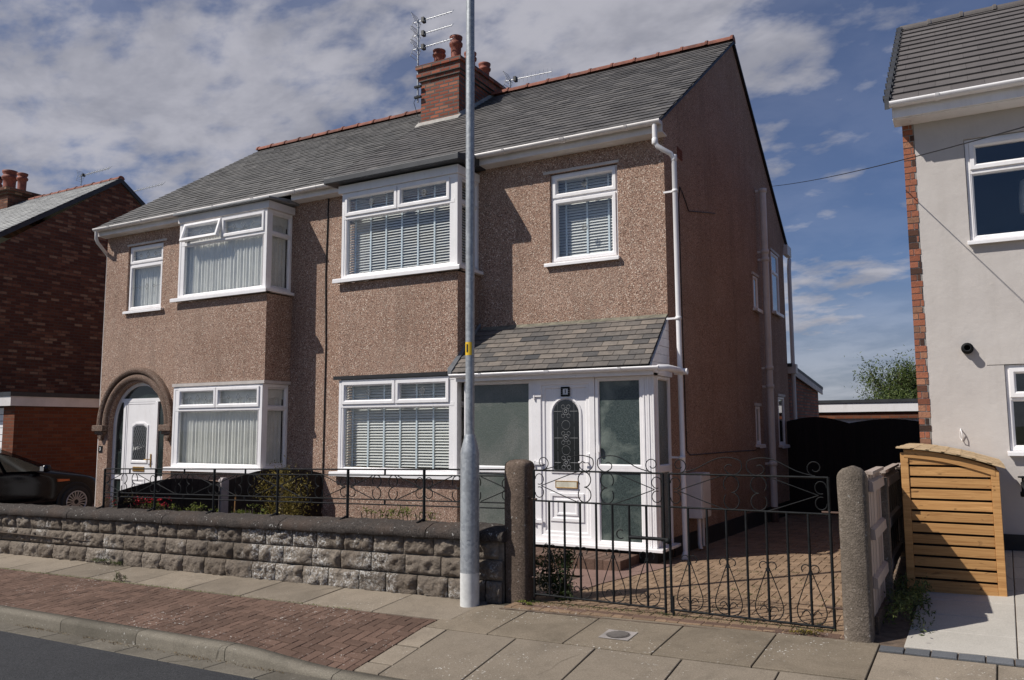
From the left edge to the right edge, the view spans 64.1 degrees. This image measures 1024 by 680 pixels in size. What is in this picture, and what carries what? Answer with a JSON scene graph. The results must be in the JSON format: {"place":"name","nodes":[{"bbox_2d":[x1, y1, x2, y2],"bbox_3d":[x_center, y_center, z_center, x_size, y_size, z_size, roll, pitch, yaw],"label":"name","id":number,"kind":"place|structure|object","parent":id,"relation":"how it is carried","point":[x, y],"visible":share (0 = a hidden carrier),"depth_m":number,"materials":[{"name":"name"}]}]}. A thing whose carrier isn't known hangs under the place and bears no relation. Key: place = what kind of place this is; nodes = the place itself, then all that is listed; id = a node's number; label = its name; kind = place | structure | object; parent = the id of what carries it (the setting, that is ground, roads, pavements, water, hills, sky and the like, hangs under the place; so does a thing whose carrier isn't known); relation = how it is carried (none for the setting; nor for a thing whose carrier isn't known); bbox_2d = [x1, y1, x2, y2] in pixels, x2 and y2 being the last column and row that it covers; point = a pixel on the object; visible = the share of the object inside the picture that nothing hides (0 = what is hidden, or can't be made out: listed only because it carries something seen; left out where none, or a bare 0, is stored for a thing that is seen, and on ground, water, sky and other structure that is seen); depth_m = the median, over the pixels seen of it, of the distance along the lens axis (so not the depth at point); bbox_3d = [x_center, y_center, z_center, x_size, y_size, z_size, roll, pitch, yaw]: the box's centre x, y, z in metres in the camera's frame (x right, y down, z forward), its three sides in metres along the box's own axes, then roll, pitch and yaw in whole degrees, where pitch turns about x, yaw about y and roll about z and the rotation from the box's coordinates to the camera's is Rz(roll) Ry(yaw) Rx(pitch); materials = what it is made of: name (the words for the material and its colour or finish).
{"place":"outdoors","nodes":[
{"label":"outdoors","id":0,"kind":"place"},
{"bbox_2d":[0,631,256,679],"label":"road","id":1,"kind":"structure","parent":0,"point":[23,657],"depth_m":6.95,"materials":[{"name":"grey asphalt"}]},
{"bbox_2d":[0,621,326,679],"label":"road channel","id":2,"kind":"object","parent":1,"relation":"on","point":[237,669],"visible":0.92,"depth_m":7.22,"materials":[{"name":"grey concrete"}]},
{"bbox_2d":[19,624,282,673],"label":"gutter litter","id":3,"kind":"object","parent":2,"relation":"on","point":[40,629],"visible":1,"depth_m":7.40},
{"bbox_2d":[0,507,579,592],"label":"garden soil","id":4,"kind":"structure","parent":0,"point":[573,577],"depth_m":9.44,"materials":[{"name":"brown soil"}]},
{"bbox_2d":[96,489,185,510],"bbox_3d":[-5.098,2.412,11.271,2.104,0.716,0.355,-4,-7,29],"label":"flowering shrub","id":5,"kind":"object","parent":4,"relation":"on","point":[138,499],"visible":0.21,"depth_m":11.32,"materials":[{"name":"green plant"}]},
{"bbox_2d":[141,500,183,510],"bbox_3d":[-4.702,2.455,11.041,0.752,0.575,0.201,-4,-7,29],"label":"border plant","id":6,"kind":"object","parent":4,"relation":"on","point":[163,508],"visible":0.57,"depth_m":11.05,"materials":[{"name":"green plant"}]},
{"bbox_2d":[185,502,218,511],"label":"border plant","id":7,"kind":"object","parent":4,"relation":"on","point":[193,508],"visible":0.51,"depth_m":10.76,"materials":[{"name":"green plant"}]},
{"bbox_2d":[117,470,322,516],"bbox_3d":[-4.294,2.507,12.374,3.182,1.070,0.110,6,-8,-43],"label":"arched fence","id":8,"kind":"object","parent":4,"relation":"on","point":[229,485],"visible":0.37,"depth_m":12.40,"materials":[{"name":"metal"}]},
{"bbox_2d":[231,504,274,513],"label":"border plant","id":9,"kind":"object","parent":4,"relation":"on","point":[242,511],"visible":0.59,"depth_m":10.32,"materials":[{"name":"green plant"}]},
{"bbox_2d":[253,455,316,515],"bbox_3d":[-3.220,2.318,11.682,0.814,1.346,0.955,-4,-7,29],"label":"garden bush","id":10,"kind":"object","parent":4,"relation":"on","point":[291,511],"visible":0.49,"depth_m":11.60,"materials":[{"name":"green plant"}]},
{"bbox_2d":[361,506,400,518],"bbox_3d":[-1.517,2.224,9.305,0.728,0.632,0.256,-4,-7,29],"label":"border plant","id":11,"kind":"object","parent":4,"relation":"on","point":[380,516],"visible":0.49,"depth_m":9.33,"materials":[{"name":"green plant"}]},
{"bbox_2d":[392,506,440,520],"bbox_3d":[-1.074,2.175,9.055,0.660,0.672,0.192,-4,-7,29],"label":"border plant","id":12,"kind":"object","parent":4,"relation":"on","point":[400,509],"visible":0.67,"depth_m":9.15,"materials":[{"name":"green plant"}]},
{"bbox_2d":[0,0,1018,399],"label":"sky","id":13,"kind":"structure","parent":0,"point":[175,93],"materials":[{"name":"blue"}]},
{"bbox_2d":[15,570,1023,679],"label":"pavement","id":14,"kind":"structure","parent":0,"point":[504,604],"depth_m":5.83,"materials":[{"name":"grey concrete"}]},
{"bbox_2d":[114,571,127,581],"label":"weed clump","id":15,"kind":"object","parent":14,"relation":"on","point":[119,575],"visible":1,"depth_m":9.86,"materials":[{"name":"green plant"}]},
{"bbox_2d":[4,568,354,609],"bbox_3d":[-4.726,2.903,9.839,7.492,0.180,0.051,-4,-7,31],"label":"joint moss","id":16,"kind":"object","parent":14,"relation":"on","point":[160,586],"visible":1,"depth_m":9.47,"materials":[{"name":"green plant"}]},
{"bbox_2d":[0,605,402,679],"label":"kerb","id":17,"kind":"structure","parent":14,"relation":"on","point":[229,651],"depth_m":7.33,"materials":[{"name":"concrete"}]},
{"bbox_2d":[0,569,436,670],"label":"brick verge","id":18,"kind":"structure","parent":14,"relation":"on","point":[352,640],"depth_m":7.98,"materials":[{"name":"red brick"}]},
{"bbox_2d":[0,503,506,603],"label":"stone wall","id":19,"kind":"structure","parent":14,"relation":"on","point":[412,557],"depth_m":9.50,"materials":[{"name":"grey stone"}]},
{"bbox_2d":[96,468,504,522],"bbox_3d":[-2.909,1.827,9.790,6.732,0.706,0.112,-4,-7,31],"label":"iron railing","id":20,"kind":"object","parent":19,"relation":"on","point":[277,494],"visible":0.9,"depth_m":9.69,"materials":[{"name":"black metal"}]},
{"bbox_2d":[460,0,478,607],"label":"lamp post","id":21,"kind":"object","parent":14,"relation":"on","point":[469,525],"visible":0.94,"depth_m":8.02,"materials":[{"name":"metal"}]},
{"bbox_2d":[466,479,474,539],"bbox_3d":[-0.395,1.625,7.858,0.084,0.580,0.010,1,-6,-9],"label":"access door","id":22,"kind":"structure","parent":21,"relation":"in","point":[470,483],"depth_m":7.86,"materials":[{"name":"metal"}]},
{"bbox_2d":[0,553,1023,679],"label":"flagstones","id":23,"kind":"object","parent":14,"relation":"on","point":[441,654],"visible":0.89,"depth_m":6.47,"materials":[{"name":"concrete"}]},
{"bbox_2d":[85,558,124,565],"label":"weed clump","id":24,"kind":"object","parent":23,"relation":"on","point":[105,561],"visible":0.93,"depth_m":10.94,"materials":[{"name":"green plant"}]},
{"bbox_2d":[504,459,534,603],"bbox_3d":[0.077,1.988,8.005,0.249,1.625,0.228,-4,-7,29],"label":"gate post","id":25,"kind":"object","parent":14,"relation":"on","point":[518,484],"visible":0.81,"depth_m":7.92,"materials":[{"name":"concrete"}]},
{"bbox_2d":[528,455,669,614],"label":"iron gate","id":26,"kind":"structure","parent":25,"relation":"attached to","point":[664,539],"depth_m":7.52,"materials":[{"name":"black metal"}]},
{"bbox_2d":[426,604,879,679],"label":"flagstones","id":27,"kind":"object","parent":14,"relation":"on","point":[823,657],"visible":0.86,"depth_m":6.40,"materials":[{"name":"concrete"}]},
{"bbox_2d":[599,629,637,640],"bbox_3d":[0.863,2.395,6.658,0.267,0.027,0.228,-4,-7,29],"label":"drain cover","id":28,"kind":"object","parent":27,"relation":"on","point":[618,634],"visible":1,"depth_m":6.64,"materials":[{"name":"metal"}]},
{"bbox_2d":[837,466,874,642],"bbox_3d":[2.647,1.765,6.287,0.205,1.575,0.227,-4,-7,29],"label":"gate post","id":29,"kind":"object","parent":14,"relation":"on","point":[856,567],"visible":0.89,"depth_m":6.21,"materials":[{"name":"grey concrete"}]},
{"bbox_2d":[667,457,842,631],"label":"iron gate","id":30,"kind":"structure","parent":29,"relation":"attached to","point":[829,512],"depth_m":6.81,"materials":[{"name":"black metal"}]},
{"bbox_2d":[879,645,1023,666],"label":"sett edging","id":31,"kind":"object","parent":14,"relation":"on","point":[953,656],"visible":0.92,"depth_m":5.74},
{"bbox_2d":[536,563,672,594],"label":"garden path","id":32,"kind":"structure","parent":0,"point":[636,569],"depth_m":9.34,"materials":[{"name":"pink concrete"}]},
{"bbox_2d":[499,607,777,634],"bbox_3d":[2.150,2.537,8.430,3.200,0.112,3.600,-4,-7,29],"label":"driveway bed","id":33,"kind":"object","parent":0,"point":[599,617],"visible":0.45,"depth_m":7.22,"materials":[{"name":"grey concrete"}]},
{"bbox_2d":[504,557,895,638],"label":"driveway","id":34,"kind":"structure","parent":0,"point":[822,577],"depth_m":7.93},
{"bbox_2d":[514,600,533,605],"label":"weed clump","id":35,"kind":"object","parent":34,"relation":"on","point":[524,602],"visible":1,"depth_m":7.70,"materials":[{"name":"green plant"}]},
{"bbox_2d":[536,542,582,600],"bbox_3d":[0.437,2.303,8.053,0.521,0.592,0.433,-4,-7,29],"label":"dark shrub","id":36,"kind":"object","parent":34,"relation":"on","point":[554,589],"visible":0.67,"depth_m":8.03,"materials":[{"name":"green plant"}]},
{"bbox_2d":[536,547,638,570],"bbox_3d":[0.742,2.718,10.164,1.534,0.144,0.624,-4,-7,29],"label":"porch step","id":37,"kind":"object","parent":34,"relation":"on","point":[622,559],"visible":0.5,"depth_m":9.82,"materials":[{"name":"brown brick"}]},
{"bbox_2d":[526,599,837,629],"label":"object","id":38,"kind":"object","parent":34,"relation":"on","point":[670,613],"visible":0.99,"depth_m":7.12,"materials":[{"name":"green plant"}]},
{"bbox_2d":[525,604,843,639],"bbox_3d":[1.418,2.388,6.933,3.004,0.097,0.092,-4,-7,31],"label":"gate edging","id":39,"kind":"object","parent":34,"relation":"on","point":[825,635],"visible":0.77,"depth_m":6.81,"materials":[{"name":"grey concrete"}]},
{"bbox_2d":[788,628,827,635],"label":"weed clump","id":40,"kind":"object","parent":39,"relation":"on","point":[803,632],"visible":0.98,"depth_m":6.36,"materials":[{"name":"green plant"}]},
{"bbox_2d":[632,568,841,624],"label":"driveway weeds","id":41,"kind":"object","parent":34,"relation":"on","point":[751,591],"visible":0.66,"depth_m":7.95,"materials":[{"name":"green plant"}]},
{"bbox_2d":[677,514,840,562],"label":"passage paving","id":42,"kind":"structure","parent":0,"point":[798,539],"depth_m":11.78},
{"bbox_2d":[874,552,1018,664],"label":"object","id":43,"kind":"object","parent":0,"point":[893,635],"visible":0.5,"depth_m":6.46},
{"bbox_2d":[865,463,905,634],"bbox_3d":[3.616,1.923,7.810,0.110,1.480,3.320,-4,-7,29],"label":"board fence","id":44,"kind":"object","parent":43,"relation":"on","point":[886,519],"visible":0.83,"depth_m":7.14,"materials":[{"name":"weathered wood"},{"name":"concrete"}]},
{"bbox_2d":[881,572,935,635],"bbox_3d":[3.299,2.169,6.822,0.440,0.354,1.710,-4,-7,29],"label":"weed clump","id":45,"kind":"object","parent":43,"relation":"on","point":[914,593],"visible":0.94,"depth_m":6.66,"materials":[{"name":"green plant"}]},
{"bbox_2d":[883,0,1023,551],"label":"rendered house","id":46,"kind":"structure","parent":43,"relation":"on","point":[954,79],"depth_m":9.28,"materials":[{"name":"paint"}]},
{"bbox_2d":[961,343,973,353],"bbox_3d":[5.043,0.091,9.067,0.124,0.122,0.120,-4,-7,29],"label":"flue pipe","id":47,"kind":"object","parent":46,"relation":"attached to","point":[967,348],"visible":1,"depth_m":9.06,"materials":[{"name":"black paint"}]},
{"bbox_2d":[964,132,1023,244],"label":"upper window","id":48,"kind":"structure","parent":46,"relation":"in","point":[972,169],"depth_m":9.20,"materials":[{"name":"white plastic"}]},
{"bbox_2d":[1004,364,1023,455],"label":"lower window","id":49,"kind":"structure","parent":46,"relation":"in","point":[1012,395],"depth_m":8.88,"materials":[{"name":"white plastic"}]},
{"bbox_2d":[1018,476,1023,496],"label":"garden tap","id":50,"kind":"object","parent":46,"relation":"attached to","point":[1022,487],"visible":1,"depth_m":8.61,"materials":[{"name":"black paint"}]},
{"bbox_2d":[904,550,1023,659],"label":"neighbour drive","id":51,"kind":"structure","parent":43,"relation":"on","point":[985,625],"depth_m":6.41,"materials":[{"name":"white concrete"}]},
{"bbox_2d":[896,443,1007,596],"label":"bin store","id":52,"kind":"structure","parent":51,"relation":"on","point":[953,533],"depth_m":7.29,"materials":[{"name":"brown wood"}]},
{"label":"back gardens","id":53,"kind":"structure","parent":0,"visible":0},
{"bbox_2d":[0,392,99,477],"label":"brick garage","id":54,"kind":"structure","parent":53,"relation":"on","point":[54,430],"depth_m":18.55,"materials":[{"name":"red brick"}]},
{"bbox_2d":[0,408,3,448],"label":"garage door","id":55,"kind":"structure","parent":54,"relation":"in","point":[1,409],"depth_m":18.31,"materials":[{"name":"white plastic"}]},
{"bbox_2d":[0,169,144,441],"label":"brick house","id":56,"kind":"structure","parent":53,"relation":"on","point":[53,259],"depth_m":21.70,"materials":[{"name":"red brick"}]},
{"bbox_2d":[76,166,111,185],"bbox_3d":[-14.860,-4.807,29.011,1.727,2.682,0.260,-4,-7,29],"label":"tv aerial","id":57,"kind":"object","parent":56,"relation":"attached to","point":[83,175],"visible":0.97,"depth_m":29.39,"materials":[{"name":"metal"}]},
{"bbox_2d":[135,182,164,191],"bbox_3d":[-13.473,-4.553,29.933,2.027,2.362,0.260,-4,-7,29],"label":"tv aerial","id":58,"kind":"object","parent":56,"relation":"attached to","point":[149,187],"visible":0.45,"depth_m":29.92,"materials":[{"name":"metal"}]},
{"bbox_2d":[92,109,420,512],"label":"semi detached house","id":59,"kind":"structure","parent":53,"relation":"on","point":[214,345],"depth_m":14.49,"materials":[{"name":"brown pebbledash render"},{"name":"white upvc"},{"name":"glass"}]},
{"bbox_2d":[110,383,163,506],"bbox_3d":[-7.270,2.133,15.972,1.670,2.615,0.109,-4,-7,29],"label":"front door","id":60,"kind":"structure","parent":59,"relation":"in","point":[138,442],"depth_m":16.07,"materials":[{"name":"white plastic"}]},
{"bbox_2d":[122,242,163,313],"bbox_3d":[-7.221,-1.215,16.254,1.150,1.368,0.259,-4,-7,29],"label":"bedroom window","id":61,"kind":"structure","parent":59,"relation":"in","point":[148,266],"depth_m":16.37,"materials":[{"name":"white plastic"}]},
{"bbox_2d":[163,384,265,472],"bbox_3d":[-5.060,1.517,14.030,2.380,1.468,0.245,-4,-7,29],"label":"bay window","id":62,"kind":"structure","parent":59,"relation":"in","point":[221,426],"depth_m":14.08,"materials":[{"name":"white plastic"}]},
{"bbox_2d":[170,208,272,302],"bbox_3d":[-5.083,-1.452,14.334,2.380,1.448,0.281,-4,-7,29],"label":"bay window","id":63,"kind":"structure","parent":59,"relation":"in","point":[225,256],"depth_m":14.38,"materials":[{"name":"white plastic"}]},
{"bbox_2d":[264,384,287,467],"bbox_3d":[-3.994,1.451,13.781,0.070,1.400,0.517,-4,-7,29],"label":"bay return window","id":64,"kind":"structure","parent":59,"relation":"in","point":[284,408],"depth_m":13.89,"materials":[{"name":"white plastic"}]},
{"bbox_2d":[269,209,292,291],"bbox_3d":[-4.008,-1.517,14.102,0.070,1.380,0.517,-4,-7,29],"label":"bay return window","id":65,"kind":"structure","parent":59,"relation":"in","point":[288,236],"depth_m":14.21,"materials":[{"name":"white plastic"}]},
{"bbox_2d":[316,34,797,563],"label":"semi detached house","id":66,"kind":"structure","parent":53,"relation":"on","point":[632,248],"depth_m":12.14,"materials":[{"name":"brown concrete"}]},
{"bbox_2d":[346,416,365,466],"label":"bay return window","id":67,"kind":"structure","parent":66,"relation":"in","point":[346,416],"depth_m":12.76,"materials":[{"name":"white plastic"}]},
{"bbox_2d":[349,201,364,282],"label":"bay return window","id":68,"kind":"structure","parent":66,"relation":"in","point":[351,222],"depth_m":13.06,"materials":[{"name":"white plastic"}]},
{"bbox_2d":[328,376,461,479],"bbox_3d":[-1.716,1.303,12.195,2.380,1.468,0.281,-4,-7,29],"label":"bay window","id":69,"kind":"structure","parent":66,"relation":"in","point":[449,457],"depth_m":12.23,"materials":[{"name":"white plastic"}]},
{"bbox_2d":[332,173,464,283],"bbox_3d":[-1.730,-1.664,12.515,2.380,1.448,0.281,-4,-7,29],"label":"bay window","id":70,"kind":"structure","parent":66,"relation":"in","point":[452,181],"depth_m":12.53,"materials":[{"name":"white plastic"}]},
{"bbox_2d":[410,10,453,115],"bbox_3d":[-1.622,-5.667,16.617,0.946,2.213,0.264,-4,-7,29],"label":"tv aerial","id":71,"kind":"object","parent":66,"relation":"attached to","point":[422,47],"visible":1,"depth_m":16.77,"materials":[{"name":"metal"}]},
{"bbox_2d":[460,382,463,452],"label":"bay return window","id":72,"kind":"structure","parent":66,"relation":"in","point":[461,401],"depth_m":11.75,"materials":[{"name":"white plastic"}]},
{"bbox_2d":[460,175,478,269],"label":"bay return window","id":73,"kind":"structure","parent":66,"relation":"in","point":[462,179],"depth_m":12.38,"materials":[{"name":"white plastic"}]},
{"bbox_2d":[503,68,551,88],"bbox_3d":[0.348,-5.480,17.258,1.123,0.559,0.262,-4,-7,29],"label":"tv aerial","id":74,"kind":"object","parent":66,"relation":"attached to","point":[515,79],"visible":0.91,"depth_m":17.38,"materials":[{"name":"metal"}]},
{"bbox_2d":[533,377,596,543],"bbox_3d":[0.686,1.565,10.729,0.885,2.125,0.134,-4,-7,29],"label":"front door","id":75,"kind":"structure","parent":66,"relation":"in","point":[565,407],"depth_m":10.74,"materials":[{"name":"white plastic"}]},
{"bbox_2d":[544,165,619,266],"bbox_3d":[1.029,-1.745,11.696,1.150,1.368,0.296,-4,-7,29],"label":"bedroom window","id":76,"kind":"structure","parent":66,"relation":"in","point":[559,199],"depth_m":11.75,"materials":[{"name":"white plastic"}]},
{"bbox_2d":[686,472,710,549],"bbox_3d":[2.565,2.335,11.214,0.227,1.020,0.440,-4,-7,29],"label":"meter box","id":77,"kind":"object","parent":66,"relation":"attached to","point":[701,491],"visible":0.76,"depth_m":11.06,"materials":[{"name":"white plastic"}]},
{"bbox_2d":[702,476,710,516],"bbox_3d":[2.660,2.120,11.183,0.007,0.540,0.380,-4,-7,29],"label":"meter door","id":78,"kind":"structure","parent":77,"relation":"in","point":[706,489],"depth_m":11.17,"materials":[{"name":"white plastic"}]},
{"bbox_2d":[752,275,762,313],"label":"side window","id":79,"kind":"structure","parent":66,"relation":"in","point":[755,286],"depth_m":15.59,"materials":[{"name":"white plastic"}]},
{"bbox_2d":[755,406,765,447],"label":"side window","id":80,"kind":"structure","parent":66,"relation":"in","point":[757,409],"depth_m":15.15,"materials":[{"name":"white plastic"}]},
{"bbox_2d":[770,251,783,317],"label":"side window","id":81,"kind":"structure","parent":66,"relation":"in","point":[775,274],"depth_m":17.38,"materials":[{"name":"white plastic"}]},
{"bbox_2d":[777,397,789,447],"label":"side window","id":82,"kind":"structure","parent":66,"relation":"in","point":[782,444],"depth_m":17.14,"materials":[{"name":"white plastic"}]},
{"bbox_2d":[787,417,919,514],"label":"arched gates","id":83,"kind":"object","parent":66,"relation":"attached to","point":[832,447],"visible":0.44,"depth_m":16.87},
{"bbox_2d":[776,126,1023,185],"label":"overhead cable","id":84,"kind":"object","parent":66,"relation":"attached to","point":[921,154],"visible":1,"depth_m":8.05,"materials":[{"name":"black rubber"}]},
{"bbox_2d":[787,363,822,419],"bbox_3d":[5.990,2.446,20.168,2.640,3.370,4.290,-4,-7,29],"label":"extension","id":85,"kind":"object","parent":53,"relation":"on","point":[808,388],"visible":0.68,"depth_m":19.54,"materials":[{"name":"red brick"}]},
{"bbox_2d":[818,399,918,422],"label":"brick garage","id":86,"kind":"structure","parent":53,"relation":"on","point":[849,411],"depth_m":22.07,"materials":[{"name":"white paint"}]},
{"bbox_2d":[836,418,918,422],"bbox_3d":[9.888,3.158,21.940,3.150,2.100,0.040,-4,-7,29],"label":"door","id":87,"kind":"structure","parent":86,"relation":"in","point":[914,419],"depth_m":22.19,"materials":[{"name":"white plastic"}]},
{"bbox_2d":[844,345,917,411],"bbox_3d":[13.438,2.509,28.271,3.969,4.772,4.708,-1,-6,2],"label":"garden tree","id":88,"kind":"object","parent":53,"relation":"on","point":[904,383],"visible":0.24,"depth_m":28.20,"materials":[{"name":"green plant"}]},
{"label":"left driveway","id":89,"kind":"structure","parent":0,"visible":0},
{"bbox_2d":[0,449,95,506],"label":"parked car","id":90,"kind":"object","parent":89,"relation":"on","point":[23,480],"visible":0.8,"depth_m":16.18,"materials":[{"name":"black paint"}]}
]}

